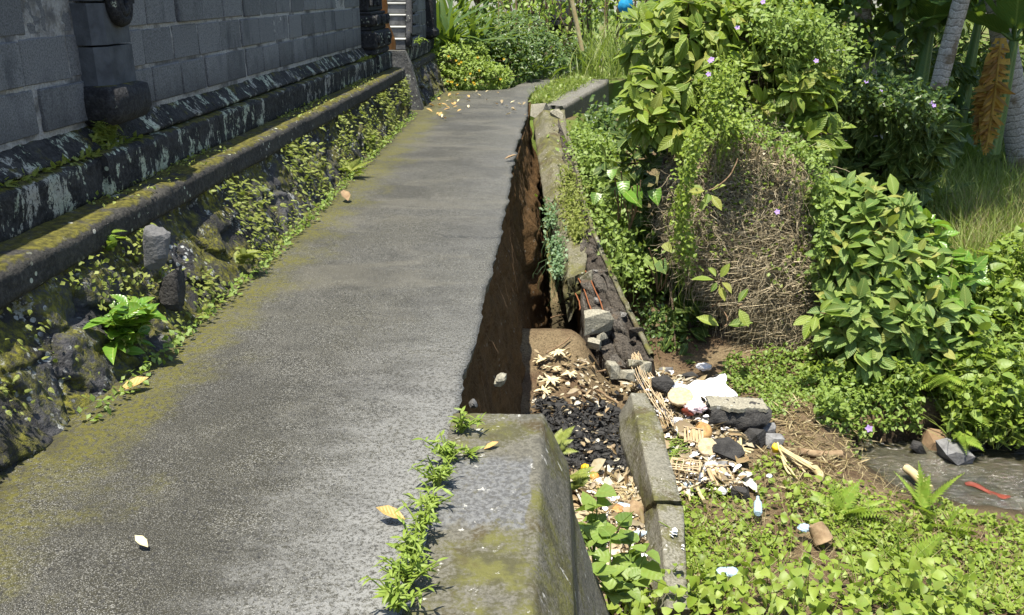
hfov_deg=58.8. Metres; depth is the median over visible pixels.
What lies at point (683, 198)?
climbing vine
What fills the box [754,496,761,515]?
plastic bottle
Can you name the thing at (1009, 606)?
ground vines
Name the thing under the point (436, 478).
joint weed
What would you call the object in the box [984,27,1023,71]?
dark thicket
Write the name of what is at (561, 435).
fern
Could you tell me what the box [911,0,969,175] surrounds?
palm tree
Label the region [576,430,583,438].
stone
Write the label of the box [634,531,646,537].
plastic bottle
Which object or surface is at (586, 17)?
hedge sapling
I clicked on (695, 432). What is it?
slatted tray
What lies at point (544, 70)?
strap leaved plant
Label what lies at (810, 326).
leafy shoot
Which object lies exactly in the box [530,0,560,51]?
hedge sapling
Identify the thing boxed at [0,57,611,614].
path
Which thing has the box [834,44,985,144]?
dark thicket
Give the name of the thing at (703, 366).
plastic bag
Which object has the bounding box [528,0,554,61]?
hedge sapling
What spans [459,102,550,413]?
soil bank
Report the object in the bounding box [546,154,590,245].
parapet ferns
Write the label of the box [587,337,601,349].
concrete chunk
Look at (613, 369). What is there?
concrete chunk
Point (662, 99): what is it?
broadleaf tree
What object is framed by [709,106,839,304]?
climbing vine
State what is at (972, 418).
fern
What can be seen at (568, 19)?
hedge sapling
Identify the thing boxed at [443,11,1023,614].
ground
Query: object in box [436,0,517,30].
strap leaved plant
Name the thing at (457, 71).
flowering bush
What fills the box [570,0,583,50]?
bamboo post
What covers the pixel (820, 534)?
ribbed pot
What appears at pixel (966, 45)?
dark thicket
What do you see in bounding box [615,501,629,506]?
plastic bottle
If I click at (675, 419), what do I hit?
plastic bag
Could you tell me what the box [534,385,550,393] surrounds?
palm offering
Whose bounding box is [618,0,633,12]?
blue bag
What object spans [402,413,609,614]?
parapet block
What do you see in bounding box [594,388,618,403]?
dry stick
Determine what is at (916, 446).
boulder
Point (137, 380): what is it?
fallen leaf
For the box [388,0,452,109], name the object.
temple wall
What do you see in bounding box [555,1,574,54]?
hedge sapling
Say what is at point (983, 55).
dark thicket
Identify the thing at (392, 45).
dry palm sheath
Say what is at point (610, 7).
tree
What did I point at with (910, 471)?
driftwood
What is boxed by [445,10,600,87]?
dark hedge
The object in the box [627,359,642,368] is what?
concrete chunk
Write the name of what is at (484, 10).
tree
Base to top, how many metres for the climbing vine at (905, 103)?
1.128 m
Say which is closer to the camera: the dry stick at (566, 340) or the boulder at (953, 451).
the boulder at (953, 451)
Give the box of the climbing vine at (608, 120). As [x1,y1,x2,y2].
[571,86,643,158]
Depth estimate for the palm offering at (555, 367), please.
7.77 m
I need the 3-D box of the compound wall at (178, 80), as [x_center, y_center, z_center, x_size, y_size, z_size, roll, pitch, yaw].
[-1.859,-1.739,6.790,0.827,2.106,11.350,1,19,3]
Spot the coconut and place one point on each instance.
(595, 475)
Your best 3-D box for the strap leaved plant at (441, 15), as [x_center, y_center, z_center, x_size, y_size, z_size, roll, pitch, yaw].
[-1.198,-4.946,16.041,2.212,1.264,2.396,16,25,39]
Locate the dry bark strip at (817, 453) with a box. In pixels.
[797,448,842,457]
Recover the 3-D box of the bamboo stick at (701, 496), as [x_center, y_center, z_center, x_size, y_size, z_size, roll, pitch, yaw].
[1.309,1.276,6.359,0.043,0.034,0.274,0,19,0]
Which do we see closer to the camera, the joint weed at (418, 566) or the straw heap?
the joint weed at (418, 566)
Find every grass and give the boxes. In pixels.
[525,66,624,103]
[620,392,1023,614]
[922,132,1023,273]
[930,172,1023,256]
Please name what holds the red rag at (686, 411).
on the leaf litter
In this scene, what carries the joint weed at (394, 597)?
on the path
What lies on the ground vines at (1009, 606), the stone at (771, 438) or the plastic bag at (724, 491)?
the plastic bag at (724, 491)
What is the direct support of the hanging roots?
hanging from the soil bank at (527, 305)
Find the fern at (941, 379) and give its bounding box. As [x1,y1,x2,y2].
[914,373,971,395]
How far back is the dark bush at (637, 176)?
9.46 m
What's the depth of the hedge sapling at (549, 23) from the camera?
21.06 m
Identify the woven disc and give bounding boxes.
[667,386,692,406]
[697,438,715,456]
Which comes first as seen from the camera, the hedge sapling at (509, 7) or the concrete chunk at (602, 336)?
the concrete chunk at (602, 336)
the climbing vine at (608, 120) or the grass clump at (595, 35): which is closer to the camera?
the climbing vine at (608, 120)
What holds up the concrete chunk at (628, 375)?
on the dry palm strips at (659, 395)
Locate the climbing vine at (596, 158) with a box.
[534,110,666,312]
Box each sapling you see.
[488,0,508,35]
[496,0,531,76]
[500,0,528,81]
[509,0,546,39]
[509,1,537,48]
[522,0,555,39]
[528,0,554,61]
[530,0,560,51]
[532,0,560,50]
[538,0,573,66]
[546,0,576,62]
[549,0,567,51]
[551,0,583,74]
[553,0,590,63]
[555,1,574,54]
[565,0,598,66]
[574,0,591,50]
[578,0,601,66]
[579,0,600,72]
[591,0,617,68]
[591,0,620,72]
[598,0,629,69]
[606,0,625,55]
[610,0,635,59]
[612,1,641,51]
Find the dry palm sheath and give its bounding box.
[382,0,395,49]
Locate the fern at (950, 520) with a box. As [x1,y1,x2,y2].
[914,507,984,547]
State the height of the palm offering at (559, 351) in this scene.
0.030 m
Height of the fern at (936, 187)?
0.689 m
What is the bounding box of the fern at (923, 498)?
[896,461,963,522]
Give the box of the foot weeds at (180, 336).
[76,91,442,420]
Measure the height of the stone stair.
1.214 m
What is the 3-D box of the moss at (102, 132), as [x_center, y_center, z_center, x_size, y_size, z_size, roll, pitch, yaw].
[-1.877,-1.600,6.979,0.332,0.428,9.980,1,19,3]
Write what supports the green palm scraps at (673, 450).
on the leaf litter
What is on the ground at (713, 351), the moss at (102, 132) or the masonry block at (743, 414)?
the masonry block at (743, 414)
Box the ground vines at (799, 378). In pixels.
[719,339,842,399]
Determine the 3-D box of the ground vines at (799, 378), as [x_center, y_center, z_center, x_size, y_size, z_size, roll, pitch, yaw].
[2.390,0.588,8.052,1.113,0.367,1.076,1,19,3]
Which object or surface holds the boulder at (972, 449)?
in the stream
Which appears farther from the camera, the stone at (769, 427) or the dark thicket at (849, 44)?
the dark thicket at (849, 44)
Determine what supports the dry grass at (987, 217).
on the ground at (713, 351)
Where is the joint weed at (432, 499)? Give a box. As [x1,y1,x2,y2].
[403,480,453,512]
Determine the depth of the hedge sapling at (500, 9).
22.05 m
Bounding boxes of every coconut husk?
[612,504,623,513]
[628,500,644,518]
[695,422,711,438]
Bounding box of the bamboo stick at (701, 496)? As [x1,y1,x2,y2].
[695,482,705,501]
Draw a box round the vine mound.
[640,80,848,357]
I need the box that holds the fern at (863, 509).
[826,480,898,525]
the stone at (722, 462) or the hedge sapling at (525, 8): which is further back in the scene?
the hedge sapling at (525, 8)
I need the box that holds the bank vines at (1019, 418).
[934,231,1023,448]
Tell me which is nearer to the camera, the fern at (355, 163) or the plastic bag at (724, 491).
the plastic bag at (724, 491)
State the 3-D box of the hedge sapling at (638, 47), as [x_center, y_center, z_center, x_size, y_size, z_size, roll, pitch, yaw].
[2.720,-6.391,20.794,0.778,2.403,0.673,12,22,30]
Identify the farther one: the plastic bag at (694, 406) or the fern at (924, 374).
the fern at (924, 374)
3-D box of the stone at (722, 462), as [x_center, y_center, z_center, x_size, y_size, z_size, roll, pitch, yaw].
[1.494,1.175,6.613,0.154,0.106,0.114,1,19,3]
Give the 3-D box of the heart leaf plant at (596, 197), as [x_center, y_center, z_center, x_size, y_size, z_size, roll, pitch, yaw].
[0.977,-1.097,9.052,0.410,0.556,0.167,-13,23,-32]
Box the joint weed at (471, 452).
[461,445,484,460]
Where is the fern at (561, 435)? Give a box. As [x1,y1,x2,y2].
[554,426,578,454]
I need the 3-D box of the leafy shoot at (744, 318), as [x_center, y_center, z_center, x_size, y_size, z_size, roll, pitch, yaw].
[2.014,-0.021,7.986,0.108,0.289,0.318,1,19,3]
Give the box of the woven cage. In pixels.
[670,457,701,484]
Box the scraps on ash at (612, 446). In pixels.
[542,393,623,472]
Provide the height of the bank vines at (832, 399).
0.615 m
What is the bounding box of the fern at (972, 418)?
[966,396,1000,430]
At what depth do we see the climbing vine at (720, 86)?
8.13 m
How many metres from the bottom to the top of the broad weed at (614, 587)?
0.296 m
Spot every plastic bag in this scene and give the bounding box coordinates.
[659,367,673,377]
[671,417,682,422]
[683,399,707,413]
[695,362,711,370]
[702,461,718,473]
[716,566,737,576]
[717,486,727,495]
[797,523,808,532]
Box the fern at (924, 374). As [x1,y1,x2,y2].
[905,361,943,386]
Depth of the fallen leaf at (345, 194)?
7.26 m
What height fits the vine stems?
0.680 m
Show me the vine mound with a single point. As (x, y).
(754, 240)
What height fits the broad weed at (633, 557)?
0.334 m
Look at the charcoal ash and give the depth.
7.11 m
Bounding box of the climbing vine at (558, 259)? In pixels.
[533,196,568,312]
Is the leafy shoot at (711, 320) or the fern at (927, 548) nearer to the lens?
the fern at (927, 548)
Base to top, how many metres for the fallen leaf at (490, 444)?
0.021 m
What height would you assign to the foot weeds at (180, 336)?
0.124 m
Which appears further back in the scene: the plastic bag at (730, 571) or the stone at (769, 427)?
the stone at (769, 427)
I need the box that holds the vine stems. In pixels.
[654,496,1002,612]
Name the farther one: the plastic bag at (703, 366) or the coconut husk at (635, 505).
the plastic bag at (703, 366)
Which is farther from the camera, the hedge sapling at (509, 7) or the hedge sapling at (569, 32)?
the hedge sapling at (509, 7)
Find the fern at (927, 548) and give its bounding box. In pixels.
[855,531,945,567]
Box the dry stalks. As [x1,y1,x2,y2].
[777,442,825,480]
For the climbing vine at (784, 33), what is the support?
attached to the broadleaf tree at (802, 102)
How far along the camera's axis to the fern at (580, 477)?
3.96 m
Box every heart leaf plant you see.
[591,169,624,220]
[616,180,661,229]
[643,242,671,292]
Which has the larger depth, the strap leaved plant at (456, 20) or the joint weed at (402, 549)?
the strap leaved plant at (456, 20)
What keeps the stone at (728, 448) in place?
on the leaf litter
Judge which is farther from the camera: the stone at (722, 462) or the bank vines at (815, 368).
the bank vines at (815, 368)
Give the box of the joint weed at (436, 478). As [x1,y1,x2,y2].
[407,452,457,486]
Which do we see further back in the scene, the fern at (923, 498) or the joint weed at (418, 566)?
the fern at (923, 498)
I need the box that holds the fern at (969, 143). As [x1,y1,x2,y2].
[958,133,1005,168]
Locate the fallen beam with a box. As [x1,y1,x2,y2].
[618,393,689,614]
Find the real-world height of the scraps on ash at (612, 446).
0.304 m
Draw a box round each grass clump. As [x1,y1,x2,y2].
[563,19,634,67]
[563,23,622,78]
[566,9,625,56]
[575,22,644,78]
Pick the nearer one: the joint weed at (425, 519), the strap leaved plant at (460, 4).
the joint weed at (425, 519)
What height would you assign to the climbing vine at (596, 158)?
1.947 m
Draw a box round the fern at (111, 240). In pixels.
[105,229,126,250]
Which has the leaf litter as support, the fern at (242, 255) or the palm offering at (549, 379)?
the palm offering at (549, 379)
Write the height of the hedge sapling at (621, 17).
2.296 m
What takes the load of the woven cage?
on the leaf litter
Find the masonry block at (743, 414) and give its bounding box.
[704,395,771,432]
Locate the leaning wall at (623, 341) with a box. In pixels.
[533,110,656,384]
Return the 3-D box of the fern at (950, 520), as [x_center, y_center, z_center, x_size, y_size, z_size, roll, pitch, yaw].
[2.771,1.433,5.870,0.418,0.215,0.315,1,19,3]
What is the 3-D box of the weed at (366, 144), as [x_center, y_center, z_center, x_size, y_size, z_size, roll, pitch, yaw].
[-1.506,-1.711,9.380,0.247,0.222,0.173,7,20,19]
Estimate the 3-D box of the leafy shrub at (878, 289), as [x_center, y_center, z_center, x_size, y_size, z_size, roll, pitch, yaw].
[3.452,-0.283,8.192,1.693,1.778,1.553,1,19,3]
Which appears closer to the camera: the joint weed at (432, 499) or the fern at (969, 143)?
the joint weed at (432, 499)
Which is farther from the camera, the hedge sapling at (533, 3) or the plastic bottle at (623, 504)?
the hedge sapling at (533, 3)
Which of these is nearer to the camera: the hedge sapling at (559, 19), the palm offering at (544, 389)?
the palm offering at (544, 389)
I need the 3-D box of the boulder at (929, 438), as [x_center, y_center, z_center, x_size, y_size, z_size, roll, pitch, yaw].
[3.622,1.131,7.713,0.265,0.168,0.241,1,19,3]
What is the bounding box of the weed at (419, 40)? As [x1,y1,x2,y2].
[414,37,427,45]
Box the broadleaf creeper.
[605,540,982,614]
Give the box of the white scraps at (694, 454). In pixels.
[587,370,740,559]
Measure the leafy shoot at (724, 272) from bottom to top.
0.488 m
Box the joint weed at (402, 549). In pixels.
[385,514,430,559]
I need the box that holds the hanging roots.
[474,147,534,413]
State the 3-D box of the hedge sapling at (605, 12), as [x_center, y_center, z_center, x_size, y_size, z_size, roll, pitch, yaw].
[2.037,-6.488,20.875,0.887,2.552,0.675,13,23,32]
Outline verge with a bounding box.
[530,72,640,119]
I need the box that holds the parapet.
[547,79,609,117]
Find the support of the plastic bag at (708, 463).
on the leaf litter
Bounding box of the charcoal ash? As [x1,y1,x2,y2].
[526,387,630,474]
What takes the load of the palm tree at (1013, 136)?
on the ground at (713, 351)
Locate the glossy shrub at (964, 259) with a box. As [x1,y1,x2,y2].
[881,205,991,341]
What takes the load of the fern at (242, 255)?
on the compound wall at (178, 80)
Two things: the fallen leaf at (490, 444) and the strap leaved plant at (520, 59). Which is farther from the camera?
the strap leaved plant at (520, 59)
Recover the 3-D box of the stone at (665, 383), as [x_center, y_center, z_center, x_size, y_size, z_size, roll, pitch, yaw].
[1.230,0.616,7.378,0.193,0.112,0.143,1,19,3]
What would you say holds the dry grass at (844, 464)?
on the ground at (713, 351)
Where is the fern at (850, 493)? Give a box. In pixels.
[810,480,873,514]
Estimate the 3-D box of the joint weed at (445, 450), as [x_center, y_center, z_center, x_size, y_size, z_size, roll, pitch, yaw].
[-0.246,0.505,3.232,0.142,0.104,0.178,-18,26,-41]
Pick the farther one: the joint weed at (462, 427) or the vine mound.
the vine mound
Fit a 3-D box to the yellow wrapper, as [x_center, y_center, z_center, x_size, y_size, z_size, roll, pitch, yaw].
[1.989,1.056,6.841,0.080,0.085,0.072,1,19,3]
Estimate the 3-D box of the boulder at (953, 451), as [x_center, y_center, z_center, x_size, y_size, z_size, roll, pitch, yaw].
[3.648,1.215,7.511,0.281,0.196,0.288,1,19,3]
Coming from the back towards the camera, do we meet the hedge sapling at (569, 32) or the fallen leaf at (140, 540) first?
the hedge sapling at (569, 32)
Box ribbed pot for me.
[809,521,833,545]
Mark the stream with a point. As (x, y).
(1000, 470)
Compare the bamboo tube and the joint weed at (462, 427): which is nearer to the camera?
the joint weed at (462, 427)
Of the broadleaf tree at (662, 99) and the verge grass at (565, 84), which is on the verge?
the verge grass at (565, 84)
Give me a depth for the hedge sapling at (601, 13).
20.92 m
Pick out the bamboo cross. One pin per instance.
(740, 443)
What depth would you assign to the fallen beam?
5.96 m
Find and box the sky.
[436,0,986,15]
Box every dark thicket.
[749,0,906,79]
[777,0,971,72]
[827,0,1023,111]
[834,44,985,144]
[876,35,1023,144]
[878,22,1023,112]
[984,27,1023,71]
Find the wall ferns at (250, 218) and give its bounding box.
[0,77,412,420]
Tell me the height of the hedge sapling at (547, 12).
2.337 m
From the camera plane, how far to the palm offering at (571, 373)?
7.71 m
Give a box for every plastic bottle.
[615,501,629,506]
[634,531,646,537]
[683,479,705,485]
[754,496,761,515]
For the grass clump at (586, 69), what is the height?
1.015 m
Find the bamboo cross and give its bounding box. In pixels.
[735,433,752,463]
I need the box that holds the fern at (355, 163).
[339,158,371,176]
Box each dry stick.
[545,337,570,353]
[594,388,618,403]
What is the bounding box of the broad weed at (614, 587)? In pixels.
[581,526,647,605]
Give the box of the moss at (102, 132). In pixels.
[0,53,381,206]
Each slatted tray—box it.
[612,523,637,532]
[683,426,703,445]
[705,463,735,486]
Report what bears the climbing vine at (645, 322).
on the ground at (713, 351)
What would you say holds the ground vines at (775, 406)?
on the ground at (713, 351)
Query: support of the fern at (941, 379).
on the ground at (713, 351)
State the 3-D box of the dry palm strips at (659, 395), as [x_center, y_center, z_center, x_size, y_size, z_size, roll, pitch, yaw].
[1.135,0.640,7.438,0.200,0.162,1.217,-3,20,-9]
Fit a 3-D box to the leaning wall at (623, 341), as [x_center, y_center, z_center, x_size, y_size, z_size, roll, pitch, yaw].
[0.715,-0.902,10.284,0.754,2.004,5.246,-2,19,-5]
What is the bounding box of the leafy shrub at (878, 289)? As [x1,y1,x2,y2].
[799,170,1000,387]
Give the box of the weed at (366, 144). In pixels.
[363,133,375,150]
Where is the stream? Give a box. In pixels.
[854,438,1023,510]
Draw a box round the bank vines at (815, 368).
[798,250,1023,405]
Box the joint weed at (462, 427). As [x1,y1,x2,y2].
[448,406,484,432]
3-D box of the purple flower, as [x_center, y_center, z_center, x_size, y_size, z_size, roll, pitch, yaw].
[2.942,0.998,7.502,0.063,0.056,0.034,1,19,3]
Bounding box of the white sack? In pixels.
[672,374,737,411]
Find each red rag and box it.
[681,408,693,415]
[965,481,1009,498]
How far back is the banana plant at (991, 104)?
12.03 m
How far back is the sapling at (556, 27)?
22.52 m
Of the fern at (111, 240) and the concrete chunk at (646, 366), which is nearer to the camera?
the fern at (111, 240)
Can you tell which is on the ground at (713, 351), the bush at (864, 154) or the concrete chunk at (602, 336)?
the bush at (864, 154)
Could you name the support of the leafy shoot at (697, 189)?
attached to the climbing vine at (683, 198)
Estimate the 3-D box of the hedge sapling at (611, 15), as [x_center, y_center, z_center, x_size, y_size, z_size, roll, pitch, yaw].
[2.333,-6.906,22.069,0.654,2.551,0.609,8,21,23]
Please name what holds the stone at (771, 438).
on the ground at (713, 351)
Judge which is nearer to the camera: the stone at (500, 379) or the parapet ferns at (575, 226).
the stone at (500, 379)
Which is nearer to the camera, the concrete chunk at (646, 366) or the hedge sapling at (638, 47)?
the concrete chunk at (646, 366)
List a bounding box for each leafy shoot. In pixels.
[689,158,737,210]
[691,263,731,306]
[697,306,752,326]
[737,289,749,326]
[793,299,851,339]
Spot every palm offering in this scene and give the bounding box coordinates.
[532,354,547,362]
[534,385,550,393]
[540,375,561,386]
[543,366,559,370]
[550,348,564,356]
[560,370,575,377]
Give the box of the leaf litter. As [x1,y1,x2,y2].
[532,347,757,613]
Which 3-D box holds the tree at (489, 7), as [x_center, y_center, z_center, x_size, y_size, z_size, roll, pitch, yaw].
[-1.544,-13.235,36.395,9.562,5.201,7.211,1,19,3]
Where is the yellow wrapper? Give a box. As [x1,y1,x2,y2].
[771,443,781,452]
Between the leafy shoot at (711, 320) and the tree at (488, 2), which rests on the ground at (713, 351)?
the tree at (488, 2)
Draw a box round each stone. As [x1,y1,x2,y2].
[469,399,477,408]
[494,373,506,386]
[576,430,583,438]
[651,375,674,392]
[680,371,698,380]
[712,436,744,462]
[716,461,727,469]
[731,486,750,501]
[743,428,765,447]
[763,422,775,432]
[765,433,784,448]
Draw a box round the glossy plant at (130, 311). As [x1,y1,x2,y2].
[82,294,166,364]
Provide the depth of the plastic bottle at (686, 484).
6.44 m
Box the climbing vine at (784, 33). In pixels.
[706,0,882,121]
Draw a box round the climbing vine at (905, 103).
[838,56,963,162]
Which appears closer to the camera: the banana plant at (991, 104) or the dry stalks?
the dry stalks
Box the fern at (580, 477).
[570,466,598,489]
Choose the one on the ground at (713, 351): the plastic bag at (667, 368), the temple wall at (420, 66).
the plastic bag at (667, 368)
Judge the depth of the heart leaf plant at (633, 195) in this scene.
8.83 m
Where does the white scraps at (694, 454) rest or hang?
on the ground at (713, 351)
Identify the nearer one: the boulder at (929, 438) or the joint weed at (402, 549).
the joint weed at (402, 549)
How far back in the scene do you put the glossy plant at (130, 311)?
4.00 m
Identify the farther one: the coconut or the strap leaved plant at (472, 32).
the strap leaved plant at (472, 32)
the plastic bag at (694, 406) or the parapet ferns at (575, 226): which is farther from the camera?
the parapet ferns at (575, 226)
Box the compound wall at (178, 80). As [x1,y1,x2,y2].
[0,0,411,479]
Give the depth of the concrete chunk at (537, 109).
12.52 m
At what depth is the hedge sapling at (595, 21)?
19.85 m
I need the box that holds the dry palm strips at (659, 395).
[631,351,673,427]
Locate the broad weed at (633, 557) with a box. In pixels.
[611,528,663,608]
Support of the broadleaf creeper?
on the ground at (713, 351)
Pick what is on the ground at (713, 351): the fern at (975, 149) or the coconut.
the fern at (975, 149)
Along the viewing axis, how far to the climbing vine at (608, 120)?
12.31 m
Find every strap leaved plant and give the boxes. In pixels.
[433,0,517,61]
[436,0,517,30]
[440,5,530,63]
[441,0,494,44]
[456,4,528,57]
[491,39,537,70]
[510,45,565,80]
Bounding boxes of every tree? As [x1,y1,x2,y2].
[438,0,544,21]
[448,0,496,16]
[450,0,616,26]
[518,0,636,36]
[576,0,648,48]
[612,0,783,270]
[693,0,856,173]
[786,0,981,138]
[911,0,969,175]
[984,0,1023,180]
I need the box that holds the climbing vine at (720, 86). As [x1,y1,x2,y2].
[684,40,761,182]
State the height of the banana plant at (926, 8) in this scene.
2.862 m
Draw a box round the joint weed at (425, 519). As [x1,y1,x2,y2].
[394,492,441,545]
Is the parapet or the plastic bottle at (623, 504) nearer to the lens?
the plastic bottle at (623, 504)
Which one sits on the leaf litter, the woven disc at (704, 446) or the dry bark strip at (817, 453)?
the woven disc at (704, 446)
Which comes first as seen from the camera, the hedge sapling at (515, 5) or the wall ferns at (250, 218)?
the wall ferns at (250, 218)
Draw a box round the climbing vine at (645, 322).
[629,289,706,365]
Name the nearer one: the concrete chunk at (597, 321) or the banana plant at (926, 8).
the concrete chunk at (597, 321)
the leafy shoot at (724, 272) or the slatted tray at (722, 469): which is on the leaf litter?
the slatted tray at (722, 469)
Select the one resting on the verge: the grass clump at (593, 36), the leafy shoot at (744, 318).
the grass clump at (593, 36)
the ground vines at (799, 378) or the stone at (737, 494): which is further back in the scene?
the ground vines at (799, 378)
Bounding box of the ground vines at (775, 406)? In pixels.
[758,381,902,458]
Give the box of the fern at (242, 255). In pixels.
[233,247,265,264]
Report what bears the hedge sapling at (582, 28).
on the ground at (713, 351)
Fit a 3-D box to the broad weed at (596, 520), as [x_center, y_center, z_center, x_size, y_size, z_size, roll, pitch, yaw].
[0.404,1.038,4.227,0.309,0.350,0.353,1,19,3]
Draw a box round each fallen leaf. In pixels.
[119,376,147,390]
[135,535,147,546]
[341,190,349,199]
[376,505,404,519]
[484,441,497,448]
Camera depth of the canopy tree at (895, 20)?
13.12 m
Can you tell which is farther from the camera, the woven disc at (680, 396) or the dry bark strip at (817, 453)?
the woven disc at (680, 396)
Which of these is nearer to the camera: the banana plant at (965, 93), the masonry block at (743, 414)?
the masonry block at (743, 414)
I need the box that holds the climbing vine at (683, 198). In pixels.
[663,112,718,316]
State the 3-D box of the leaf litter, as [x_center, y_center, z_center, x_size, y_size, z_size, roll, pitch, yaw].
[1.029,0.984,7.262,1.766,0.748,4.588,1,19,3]
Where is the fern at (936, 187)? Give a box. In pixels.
[920,181,979,206]
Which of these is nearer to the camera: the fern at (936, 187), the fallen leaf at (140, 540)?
the fallen leaf at (140, 540)
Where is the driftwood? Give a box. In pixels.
[902,464,933,492]
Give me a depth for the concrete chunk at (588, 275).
8.79 m
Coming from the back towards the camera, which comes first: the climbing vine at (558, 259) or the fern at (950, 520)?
the climbing vine at (558, 259)
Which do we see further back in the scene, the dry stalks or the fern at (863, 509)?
the dry stalks
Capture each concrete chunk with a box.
[530,103,549,117]
[550,109,562,118]
[580,270,592,281]
[584,309,613,335]
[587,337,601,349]
[597,332,607,340]
[605,360,620,378]
[620,369,635,381]
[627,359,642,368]
[637,361,651,377]
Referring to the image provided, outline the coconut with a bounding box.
[589,471,599,480]
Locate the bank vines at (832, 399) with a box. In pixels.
[813,358,925,442]
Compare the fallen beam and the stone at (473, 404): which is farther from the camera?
the fallen beam
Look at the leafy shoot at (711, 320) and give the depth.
8.11 m
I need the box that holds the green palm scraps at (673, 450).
[665,432,691,465]
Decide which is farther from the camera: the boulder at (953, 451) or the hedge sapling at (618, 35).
the hedge sapling at (618, 35)
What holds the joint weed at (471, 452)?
on the parapet block at (505, 536)
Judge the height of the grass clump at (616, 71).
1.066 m
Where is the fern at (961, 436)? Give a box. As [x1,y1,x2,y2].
[951,431,984,454]
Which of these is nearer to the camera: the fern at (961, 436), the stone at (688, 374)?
the fern at (961, 436)
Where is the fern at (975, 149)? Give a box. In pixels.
[937,145,980,174]
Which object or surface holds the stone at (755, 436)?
on the ground at (713, 351)
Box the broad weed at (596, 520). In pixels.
[575,483,633,562]
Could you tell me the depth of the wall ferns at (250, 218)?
5.84 m
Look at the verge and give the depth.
17.39 m
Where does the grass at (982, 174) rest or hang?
on the ground at (713, 351)
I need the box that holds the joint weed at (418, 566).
[371,536,447,587]
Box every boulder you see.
[909,440,926,453]
[922,427,948,450]
[935,438,974,465]
[944,430,985,451]
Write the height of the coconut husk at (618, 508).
0.105 m
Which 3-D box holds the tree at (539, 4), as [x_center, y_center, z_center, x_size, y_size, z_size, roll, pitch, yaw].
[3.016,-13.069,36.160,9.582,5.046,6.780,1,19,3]
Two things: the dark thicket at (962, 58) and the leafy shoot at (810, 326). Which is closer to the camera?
the leafy shoot at (810, 326)
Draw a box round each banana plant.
[890,0,951,91]
[910,0,1023,154]
[954,0,985,129]
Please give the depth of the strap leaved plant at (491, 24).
17.07 m
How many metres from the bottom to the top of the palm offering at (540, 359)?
0.057 m
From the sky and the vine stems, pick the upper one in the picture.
the sky
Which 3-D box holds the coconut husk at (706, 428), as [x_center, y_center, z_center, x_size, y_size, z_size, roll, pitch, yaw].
[1.466,0.949,6.959,0.131,0.137,0.209,1,19,3]
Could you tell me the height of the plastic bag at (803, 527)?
0.052 m
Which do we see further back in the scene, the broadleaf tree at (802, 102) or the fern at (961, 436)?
the broadleaf tree at (802, 102)
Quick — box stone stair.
[387,0,422,49]
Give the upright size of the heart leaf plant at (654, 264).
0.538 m
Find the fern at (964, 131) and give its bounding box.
[953,112,975,146]
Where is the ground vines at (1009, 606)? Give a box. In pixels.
[606,451,1023,614]
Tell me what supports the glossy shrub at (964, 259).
on the ground at (713, 351)
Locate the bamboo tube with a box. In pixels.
[812,465,824,482]
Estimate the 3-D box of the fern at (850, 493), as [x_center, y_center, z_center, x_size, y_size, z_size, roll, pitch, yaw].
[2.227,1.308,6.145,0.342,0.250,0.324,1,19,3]
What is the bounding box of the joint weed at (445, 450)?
[411,430,467,462]
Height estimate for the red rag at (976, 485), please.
0.015 m
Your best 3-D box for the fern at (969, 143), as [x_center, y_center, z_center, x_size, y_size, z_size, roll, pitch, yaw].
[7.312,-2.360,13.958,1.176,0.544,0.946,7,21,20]
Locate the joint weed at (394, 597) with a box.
[359,562,436,612]
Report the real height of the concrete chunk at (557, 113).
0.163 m
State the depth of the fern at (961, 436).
7.44 m
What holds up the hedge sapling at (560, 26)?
on the ground at (713, 351)
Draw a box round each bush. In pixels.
[429,38,515,91]
[593,127,720,363]
[822,56,972,218]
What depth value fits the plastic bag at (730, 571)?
5.24 m
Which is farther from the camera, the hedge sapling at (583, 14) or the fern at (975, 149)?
the hedge sapling at (583, 14)
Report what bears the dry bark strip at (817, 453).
on the ground at (713, 351)
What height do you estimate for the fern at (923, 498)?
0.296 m
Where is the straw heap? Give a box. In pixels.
[573,475,634,525]
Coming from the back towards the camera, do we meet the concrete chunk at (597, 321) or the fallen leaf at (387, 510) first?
the concrete chunk at (597, 321)

